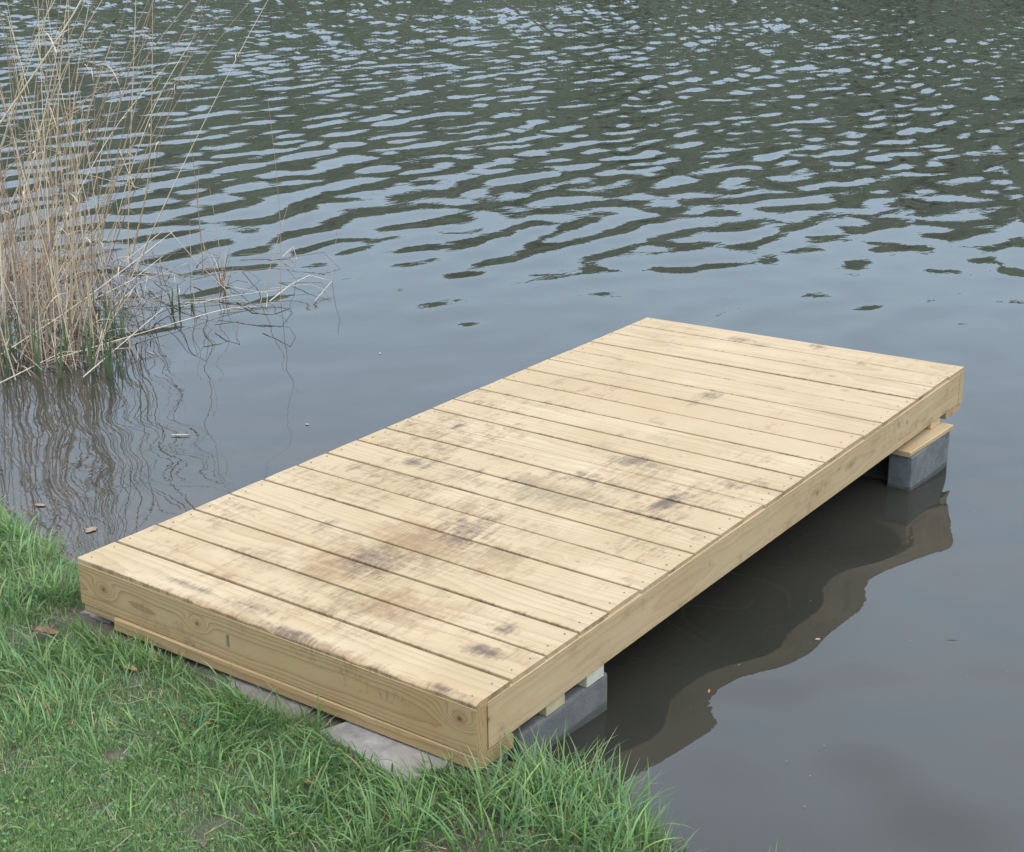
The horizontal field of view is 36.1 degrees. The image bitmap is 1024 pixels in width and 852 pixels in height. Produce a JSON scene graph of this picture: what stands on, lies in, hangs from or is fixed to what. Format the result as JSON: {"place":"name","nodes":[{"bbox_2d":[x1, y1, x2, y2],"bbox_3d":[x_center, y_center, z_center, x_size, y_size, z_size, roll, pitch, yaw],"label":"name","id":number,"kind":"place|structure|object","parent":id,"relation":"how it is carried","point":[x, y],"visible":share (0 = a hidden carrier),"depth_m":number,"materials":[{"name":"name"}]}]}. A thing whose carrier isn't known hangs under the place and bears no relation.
{"place":"outdoors","nodes":[
{"label":"outdoors","id":0,"kind":"place"},
{"bbox_2d":[0,495,804,851],"bbox_3d":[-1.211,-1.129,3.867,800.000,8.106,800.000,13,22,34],"label":"ground","id":1,"kind":"structure","parent":0,"point":[105,627],"depth_m":3.66,"materials":[{"name":"plant"}]},
{"bbox_2d":[32,626,58,635],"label":"dead leaf","id":2,"kind":"object","parent":1,"relation":"on","point":[42,629],"visible":0.87,"depth_m":4.30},
{"bbox_2d":[80,610,112,623],"bbox_3d":[-1.163,0.553,4.482,0.131,0.040,0.178,13,22,34],"label":"concrete paver","id":3,"kind":"object","parent":1,"relation":"on","point":[97,617],"visible":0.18,"depth_m":4.45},
{"bbox_2d":[226,675,316,720],"bbox_3d":[-0.596,0.689,4.078,0.314,0.040,0.243,13,22,34],"label":"concrete paver","id":4,"kind":"object","parent":1,"relation":"on","point":[247,687],"visible":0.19,"depth_m":4.00,"materials":[{"name":"concrete"}]},
{"bbox_2d":[0,525,648,851],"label":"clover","id":5,"kind":"object","parent":1,"relation":"on","point":[145,780],"visible":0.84,"depth_m":3.56,"materials":[{"name":"green plant"}]},
{"bbox_2d":[319,721,507,783],"bbox_3d":[-0.241,0.774,3.815,0.296,0.045,0.361,-17,25,-41],"label":"concrete paver","id":6,"kind":"object","parent":1,"relation":"on","point":[384,746],"visible":0.18,"depth_m":3.75,"materials":[{"name":"concrete"}]},
{"bbox_2d":[77,317,963,770],"bbox_3d":[0.258,0.159,5.181,1.413,0.180,3.097,13,24,34],"label":"dock","id":7,"kind":"object","parent":6,"relation":"on","point":[481,567],"visible":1,"depth_m":4.56,"materials":[{"name":"brown wood"}]},
{"bbox_2d":[508,672,606,763],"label":"concrete block","id":8,"kind":"structure","parent":1,"relation":"on","point":[580,707],"depth_m":3.96,"materials":[{"name":"concrete"}]},
{"bbox_2d":[538,693,564,716],"bbox_3d":[0.040,0.674,3.949,0.171,0.037,0.081,13,24,34],"label":"wood shim","id":9,"kind":"object","parent":8,"relation":"on","point":[553,706],"visible":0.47,"depth_m":3.89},
{"bbox_2d":[577,664,603,687],"bbox_3d":[0.145,0.625,4.083,0.173,0.037,0.080,13,24,34],"label":"wood shim","id":10,"kind":"object","parent":8,"relation":"on","point":[592,677],"visible":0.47,"depth_m":4.03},
{"bbox_2d":[0,0,1023,851],"bbox_3d":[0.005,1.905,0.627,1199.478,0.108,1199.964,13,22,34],"label":"water","id":11,"kind":"structure","parent":0,"point":[486,192],"depth_m":8.86,"materials":[{"name":"liquid"}]},
{"bbox_2d":[0,245,7,365],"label":"reed stalk","id":12,"kind":"object","parent":11,"relation":"in","point":[2,295],"visible":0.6,"depth_m":7.02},
{"bbox_2d":[2,289,12,374],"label":"green shoot","id":13,"kind":"object","parent":11,"relation":"on","point":[7,370],"visible":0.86,"depth_m":6.96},
{"bbox_2d":[0,214,14,320],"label":"reed stalk","id":14,"kind":"object","parent":11,"relation":"in","point":[7,262],"visible":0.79,"depth_m":7.85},
{"bbox_2d":[0,171,23,338],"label":"reed stalk","id":15,"kind":"object","parent":11,"relation":"on","point":[13,255],"visible":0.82,"depth_m":7.44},
{"bbox_2d":[1,192,22,350],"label":"reed stalk","id":16,"kind":"object","parent":11,"relation":"on","point":[13,277],"visible":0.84,"depth_m":7.22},
{"bbox_2d":[6,177,26,350],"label":"reed stalk","id":17,"kind":"object","parent":11,"relation":"in","point":[8,262],"visible":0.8,"depth_m":7.24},
{"bbox_2d":[0,164,33,364],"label":"reed stalk","id":18,"kind":"object","parent":11,"relation":"in","point":[18,268],"visible":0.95,"depth_m":7.03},
{"bbox_2d":[0,10,37,284],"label":"reed stalk","id":19,"kind":"object","parent":11,"relation":"in","point":[19,134],"visible":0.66,"depth_m":8.06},
{"bbox_2d":[7,56,33,314],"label":"reed stalk","id":20,"kind":"object","parent":11,"relation":"on","point":[20,178],"visible":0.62,"depth_m":7.70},
{"bbox_2d":[0,84,43,330],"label":"reed stalk","id":21,"kind":"object","parent":11,"relation":"on","point":[24,206],"visible":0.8,"depth_m":7.47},
{"bbox_2d":[0,0,43,213],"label":"reed stalk","id":22,"kind":"object","parent":11,"relation":"on","point":[16,109],"visible":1,"depth_m":7.33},
{"bbox_2d":[0,208,50,336],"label":"reed stalk","id":23,"kind":"object","parent":11,"relation":"on","point":[27,274],"visible":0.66,"depth_m":7.31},
{"bbox_2d":[0,91,51,318],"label":"reed stalk","id":24,"kind":"object","parent":11,"relation":"on","point":[30,206],"visible":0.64,"depth_m":7.53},
{"bbox_2d":[0,1,51,148],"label":"reed stalk","id":25,"kind":"object","parent":11,"relation":"in","point":[23,81],"visible":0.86,"depth_m":7.49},
{"bbox_2d":[0,0,54,155],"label":"reed stalk","id":26,"kind":"object","parent":11,"relation":"on","point":[24,66],"visible":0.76,"depth_m":8.61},
{"bbox_2d":[8,21,47,248],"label":"reed stalk","id":27,"kind":"object","parent":11,"relation":"on","point":[24,118],"visible":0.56,"depth_m":8.68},
{"bbox_2d":[5,27,53,328],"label":"reed stalk","id":28,"kind":"object","parent":11,"relation":"in","point":[33,174],"visible":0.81,"depth_m":7.41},
{"bbox_2d":[1,155,58,295],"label":"reed stalk","id":29,"kind":"object","parent":11,"relation":"in","point":[56,217],"visible":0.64,"depth_m":7.84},
{"bbox_2d":[0,16,60,282],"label":"reed stalk","id":30,"kind":"object","parent":11,"relation":"in","point":[27,131],"visible":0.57,"depth_m":8.26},
{"bbox_2d":[0,95,62,317],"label":"reed stalk","id":31,"kind":"object","parent":11,"relation":"on","point":[29,186],"visible":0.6,"depth_m":7.48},
{"bbox_2d":[6,0,62,332],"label":"reed stalk","id":32,"kind":"object","parent":11,"relation":"on","point":[38,169],"visible":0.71,"depth_m":7.27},
{"bbox_2d":[28,304,40,371],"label":"green shoot","id":33,"kind":"object","parent":11,"relation":"on","point":[38,363],"visible":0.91,"depth_m":7.02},
{"bbox_2d":[0,24,71,296],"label":"reed stalk","id":34,"kind":"object","parent":11,"relation":"on","point":[35,148],"visible":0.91,"depth_m":7.30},
{"bbox_2d":[25,0,48,333],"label":"reed stalk","id":35,"kind":"object","parent":11,"relation":"on","point":[28,172],"visible":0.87,"depth_m":7.37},
{"bbox_2d":[5,8,69,301],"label":"reed stalk","id":36,"kind":"object","parent":11,"relation":"on","point":[40,144],"visible":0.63,"depth_m":8.14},
{"bbox_2d":[19,0,57,315],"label":"reed stalk","id":37,"kind":"object","parent":11,"relation":"in","point":[50,155],"visible":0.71,"depth_m":7.62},
{"bbox_2d":[15,37,62,286],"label":"reed stalk","id":38,"kind":"object","parent":11,"relation":"on","point":[23,159],"visible":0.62,"depth_m":8.19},
{"bbox_2d":[29,214,50,362],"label":"reed stalk","id":39,"kind":"object","parent":11,"relation":"on","point":[30,291],"visible":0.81,"depth_m":7.08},
{"bbox_2d":[37,101,47,358],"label":"reed stalk","id":40,"kind":"object","parent":11,"relation":"on","point":[39,229],"visible":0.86,"depth_m":7.11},
{"bbox_2d":[13,140,76,369],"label":"reed stalk","id":41,"kind":"object","parent":11,"relation":"on","point":[49,263],"visible":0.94,"depth_m":6.96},
{"bbox_2d":[35,10,56,353],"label":"reed stalk","id":42,"kind":"object","parent":11,"relation":"on","point":[46,193],"visible":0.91,"depth_m":7.29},
{"bbox_2d":[0,0,101,244],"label":"reed stalk","id":43,"kind":"object","parent":11,"relation":"on","point":[45,114],"visible":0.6,"depth_m":7.93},
{"bbox_2d":[44,0,60,363],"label":"reed stalk","id":44,"kind":"object","parent":11,"relation":"in","point":[44,196],"visible":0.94,"depth_m":6.99,"materials":[{"name":"plant"}]},
{"bbox_2d":[36,1,70,286],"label":"reed stalk","id":45,"kind":"object","parent":11,"relation":"on","point":[51,131],"visible":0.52,"depth_m":8.34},
{"bbox_2d":[36,40,75,362],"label":"reed stalk","id":46,"kind":"object","parent":11,"relation":"in","point":[38,210],"visible":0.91,"depth_m":6.99,"materials":[{"name":"plant"}]},
{"bbox_2d":[53,336,61,378],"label":"green shoot","id":47,"kind":"object","parent":11,"relation":"on","point":[59,370],"visible":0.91,"depth_m":6.93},
{"bbox_2d":[31,0,85,316],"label":"reed stalk","id":48,"kind":"object","parent":11,"relation":"in","point":[42,141],"visible":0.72,"depth_m":7.62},
{"bbox_2d":[43,92,74,326],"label":"reed stalk","id":49,"kind":"object","parent":11,"relation":"on","point":[63,191],"visible":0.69,"depth_m":7.65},
{"bbox_2d":[55,0,67,288],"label":"reed stalk","id":50,"kind":"object","parent":11,"relation":"on","point":[57,138],"visible":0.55,"depth_m":8.29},
{"bbox_2d":[28,94,94,338],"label":"reed stalk","id":51,"kind":"object","parent":11,"relation":"on","point":[57,198],"visible":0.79,"depth_m":7.41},
{"bbox_2d":[55,108,67,301],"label":"reed stalk","id":52,"kind":"object","parent":11,"relation":"on","point":[65,209],"visible":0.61,"depth_m":8.00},
{"bbox_2d":[49,57,77,358],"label":"reed stalk","id":53,"kind":"object","parent":11,"relation":"on","point":[51,212],"visible":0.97,"depth_m":7.05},
{"bbox_2d":[45,106,81,305],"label":"reed stalk","id":54,"kind":"object","parent":11,"relation":"in","point":[76,211],"visible":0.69,"depth_m":7.79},
{"bbox_2d":[20,52,108,326],"bbox_3d":[-2.202,-1.111,7.656,0.546,1.385,0.059,-6,19,-18],"label":"reed stalk","id":55,"kind":"object","parent":11,"relation":"in","point":[64,183],"visible":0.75,"depth_m":7.63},
{"bbox_2d":[52,17,120,209],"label":"reed stalk","id":56,"kind":"object","parent":55,"relation":"on","point":[116,19],"visible":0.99,"depth_m":7.53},
{"bbox_2d":[47,97,82,308],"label":"reed stalk","id":57,"kind":"object","parent":11,"relation":"in","point":[61,182],"visible":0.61,"depth_m":7.79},
{"bbox_2d":[43,69,86,296],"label":"reed stalk","id":58,"kind":"object","parent":11,"relation":"in","point":[69,184],"visible":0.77,"depth_m":7.68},
{"bbox_2d":[61,299,69,356],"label":"green shoot","id":59,"kind":"object","parent":11,"relation":"on","point":[64,338],"visible":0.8,"depth_m":7.25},
{"bbox_2d":[33,0,98,291],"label":"reed stalk","id":60,"kind":"object","parent":11,"relation":"in","point":[72,153],"visible":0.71,"depth_m":8.26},
{"bbox_2d":[28,0,109,296],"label":"reed stalk","id":61,"kind":"object","parent":11,"relation":"on","point":[74,149],"visible":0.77,"depth_m":8.15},
{"bbox_2d":[54,143,86,336],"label":"reed stalk","id":62,"kind":"object","parent":11,"relation":"on","point":[69,237],"visible":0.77,"depth_m":7.35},
{"bbox_2d":[50,30,91,291],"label":"reed stalk","id":63,"kind":"object","parent":11,"relation":"in","point":[62,136],"visible":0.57,"depth_m":7.85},
{"bbox_2d":[68,0,77,319],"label":"reed stalk","id":64,"kind":"object","parent":11,"relation":"in","point":[71,151],"visible":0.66,"depth_m":7.80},
{"bbox_2d":[65,144,80,332],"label":"reed stalk","id":65,"kind":"object","parent":11,"relation":"in","point":[71,239],"visible":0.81,"depth_m":7.51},
{"bbox_2d":[36,39,111,268],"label":"reed stalk","id":66,"kind":"object","parent":11,"relation":"in","point":[53,125],"visible":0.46,"depth_m":8.57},
{"bbox_2d":[32,100,117,289],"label":"reed stalk","id":67,"kind":"object","parent":11,"relation":"in","point":[70,184],"visible":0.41,"depth_m":8.07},
{"bbox_2d":[66,125,86,341],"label":"reed stalk","id":68,"kind":"object","parent":11,"relation":"on","point":[76,234],"visible":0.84,"depth_m":7.22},
{"bbox_2d":[66,0,89,296],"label":"reed stalk","id":69,"kind":"object","parent":11,"relation":"on","point":[71,133],"visible":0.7,"depth_m":8.15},
{"bbox_2d":[1,12,157,174],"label":"reed stalk","id":70,"kind":"object","parent":11,"relation":"on","point":[80,103],"visible":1,"depth_m":7.33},
{"bbox_2d":[65,97,93,334],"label":"reed stalk","id":71,"kind":"object","parent":11,"relation":"on","point":[73,228],"visible":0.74,"depth_m":7.55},
{"bbox_2d":[71,154,93,348],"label":"reed stalk","id":72,"kind":"object","parent":11,"relation":"in","point":[84,254],"visible":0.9,"depth_m":7.25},
{"bbox_2d":[18,0,148,337],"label":"reed stalk","id":73,"kind":"object","parent":11,"relation":"in","point":[78,168],"visible":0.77,"depth_m":7.46,"materials":[{"name":"plant"}]},
{"bbox_2d":[58,86,110,256],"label":"reed stalk","id":74,"kind":"object","parent":11,"relation":"on","point":[78,170],"visible":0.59,"depth_m":8.95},
{"bbox_2d":[81,299,95,371],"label":"green shoot","id":75,"kind":"object","parent":11,"relation":"on","point":[91,358],"visible":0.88,"depth_m":7.01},
{"bbox_2d":[1,229,175,354],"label":"reed stalk","id":76,"kind":"object","parent":11,"relation":"on","point":[90,294],"visible":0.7,"depth_m":7.77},
{"bbox_2d":[78,83,107,309],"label":"reed stalk","id":77,"kind":"object","parent":11,"relation":"on","point":[100,243],"visible":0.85,"depth_m":7.74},
{"bbox_2d":[73,94,112,291],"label":"reed stalk","id":78,"kind":"object","parent":11,"relation":"on","point":[94,188],"visible":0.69,"depth_m":8.15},
{"bbox_2d":[70,35,122,314],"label":"reed stalk","id":79,"kind":"object","parent":11,"relation":"on","point":[79,160],"visible":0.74,"depth_m":7.48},
{"bbox_2d":[91,0,101,266],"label":"reed stalk","id":80,"kind":"object","parent":11,"relation":"in","point":[94,110],"visible":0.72,"depth_m":8.54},
{"bbox_2d":[32,67,164,307],"bbox_3d":[-2.170,-1.179,8.069,0.919,1.252,0.158,-15,24,-38],"label":"reed stalk","id":81,"kind":"object","parent":11,"relation":"in","point":[87,175],"visible":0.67,"depth_m":7.97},
{"bbox_2d":[82,121,118,295],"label":"reed stalk","id":82,"kind":"object","parent":11,"relation":"in","point":[97,214],"visible":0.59,"depth_m":8.37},
{"bbox_2d":[78,0,127,282],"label":"reed stalk","id":83,"kind":"object","parent":11,"relation":"in","point":[96,138],"visible":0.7,"depth_m":8.43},
{"bbox_2d":[35,79,171,306],"bbox_3d":[-1.974,-1.108,7.556,0.752,1.103,0.008,0,18,0],"label":"reed stalk","id":84,"kind":"object","parent":11,"relation":"on","point":[106,196],"visible":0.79,"depth_m":7.56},
{"bbox_2d":[102,338,112,378],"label":"green shoot","id":85,"kind":"object","parent":11,"relation":"on","point":[110,371],"visible":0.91,"depth_m":6.95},
{"bbox_2d":[0,218,214,381],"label":"reed litter","id":86,"kind":"object","parent":11,"relation":"in","point":[24,348],"visible":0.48,"depth_m":7.63,"materials":[{"name":"plant"}]},
{"bbox_2d":[0,0,81,123],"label":"reed stalk","id":87,"kind":"object","parent":86,"relation":"on","point":[31,77],"visible":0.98,"depth_m":7.27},
{"bbox_2d":[1,107,85,245],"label":"reed stalk","id":88,"kind":"object","parent":86,"relation":"on","point":[47,166],"visible":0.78,"depth_m":7.95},
{"bbox_2d":[22,211,112,355],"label":"reed stalk","id":89,"kind":"object","parent":86,"relation":"on","point":[62,275],"visible":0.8,"depth_m":7.18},
{"bbox_2d":[75,45,150,332],"bbox_3d":[-1.889,-1.036,7.314,0.650,1.462,0.044,10,21,28],"label":"reed stalk","id":90,"kind":"object","parent":11,"relation":"on","point":[112,189],"visible":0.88,"depth_m":7.31,"materials":[{"name":"plant"}]},
{"bbox_2d":[75,0,153,355],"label":"reed stalk","id":91,"kind":"object","parent":11,"relation":"in","point":[102,183],"visible":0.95,"depth_m":7.23,"materials":[{"name":"plant"}]},
{"bbox_2d":[77,172,152,332],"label":"reed stalk","id":92,"kind":"object","parent":11,"relation":"on","point":[82,227],"visible":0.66,"depth_m":7.49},
{"bbox_2d":[111,288,123,339],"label":"green shoot","id":93,"kind":"object","parent":11,"relation":"on","point":[121,326],"visible":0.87,"depth_m":7.54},
{"bbox_2d":[46,0,190,261],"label":"reed stalk","id":94,"kind":"object","parent":11,"relation":"on","point":[115,109],"visible":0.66,"depth_m":8.55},
{"bbox_2d":[87,0,152,319],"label":"reed stalk","id":95,"kind":"object","parent":11,"relation":"in","point":[119,149],"visible":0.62,"depth_m":7.77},
{"bbox_2d":[86,167,155,319],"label":"reed stalk","id":96,"kind":"object","parent":11,"relation":"in","point":[99,226],"visible":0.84,"depth_m":7.74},
{"bbox_2d":[95,153,163,305],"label":"reed stalk","id":97,"kind":"object","parent":11,"relation":"in","point":[119,230],"visible":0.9,"depth_m":7.97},
{"bbox_2d":[128,0,135,262],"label":"reed stalk","id":98,"kind":"object","parent":11,"relation":"on","point":[130,134],"visible":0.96,"depth_m":7.72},
{"bbox_2d":[67,0,200,312],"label":"reed stalk","id":99,"kind":"object","parent":11,"relation":"in","point":[128,149],"visible":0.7,"depth_m":7.62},
{"bbox_2d":[111,200,167,330],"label":"reed stalk","id":100,"kind":"object","parent":11,"relation":"on","point":[137,273],"visible":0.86,"depth_m":7.48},
{"bbox_2d":[131,4,152,251],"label":"reed stalk","id":101,"kind":"object","parent":11,"relation":"on","point":[150,135],"visible":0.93,"depth_m":7.91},
{"bbox_2d":[104,45,195,266],"bbox_3d":[-2.084,-1.505,8.948,0.631,1.314,0.178,-4,19,-13],"label":"reed stalk","id":102,"kind":"object","parent":11,"relation":"in","point":[139,168],"visible":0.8,"depth_m":8.87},
{"bbox_2d":[105,34,195,274],"bbox_3d":[-2.092,-1.521,8.923,0.684,1.359,0.143,-14,23,-37],"label":"reed stalk","id":103,"kind":"object","parent":11,"relation":"in","point":[137,151],"visible":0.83,"depth_m":8.82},
{"bbox_2d":[47,306,255,361],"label":"reed stalk","id":104,"kind":"object","parent":11,"relation":"on","point":[149,330],"visible":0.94,"depth_m":7.64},
{"bbox_2d":[80,5,228,280],"bbox_3d":[-1.921,-1.439,8.357,0.945,1.562,0.265,6,19,17],"label":"reed stalk","id":105,"kind":"object","parent":11,"relation":"on","point":[151,131],"visible":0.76,"depth_m":8.29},
{"bbox_2d":[128,1,206,273],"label":"reed stalk","id":106,"kind":"object","parent":11,"relation":"in","point":[175,87],"visible":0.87,"depth_m":8.58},
{"bbox_2d":[89,3,248,281],"bbox_3d":[-1.795,-1.488,8.289,1.108,1.700,0.159,-5,19,-16],"label":"reed stalk","id":107,"kind":"object","parent":11,"relation":"in","point":[157,137],"visible":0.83,"depth_m":8.21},
{"bbox_2d":[122,227,230,294],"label":"reed stalk","id":108,"kind":"object","parent":11,"relation":"on","point":[184,248],"visible":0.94,"depth_m":8.85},
{"bbox_2d":[109,0,267,328],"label":"reed stalk","id":109,"kind":"object","parent":11,"relation":"on","point":[236,56],"visible":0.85,"depth_m":7.46,"materials":[{"name":"plant"}]},
{"bbox_2d":[185,99,203,278],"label":"reed stalk","id":110,"kind":"object","parent":11,"relation":"on","point":[197,199],"visible":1,"depth_m":8.41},
{"bbox_2d":[203,249,232,285],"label":"reed tuft","id":111,"kind":"object","parent":11,"relation":"on","point":[221,280],"visible":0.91,"depth_m":8.63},
{"bbox_2d":[267,96,280,292],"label":"reed stalk","id":112,"kind":"object","parent":11,"relation":"on","point":[279,215],"visible":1,"depth_m":8.17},
{"bbox_2d":[861,455,888,479],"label":"concrete block","id":113,"kind":"structure","parent":11,"relation":"in","point":[879,470],"depth_m":5.74,"materials":[{"name":"concrete"}]},
{"bbox_2d":[887,431,949,490],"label":"concrete block","id":114,"kind":"structure","parent":11,"relation":"in","point":[923,465],"depth_m":5.66,"materials":[{"name":"concrete"}]},
{"bbox_2d":[891,422,953,456],"bbox_3d":[1.486,0.044,5.736,0.120,0.018,0.373,13,24,34],"label":"cap plank","id":115,"kind":"object","parent":114,"relation":"on","point":[921,440],"visible":0.67,"depth_m":5.70,"materials":[{"name":"brown wood"}]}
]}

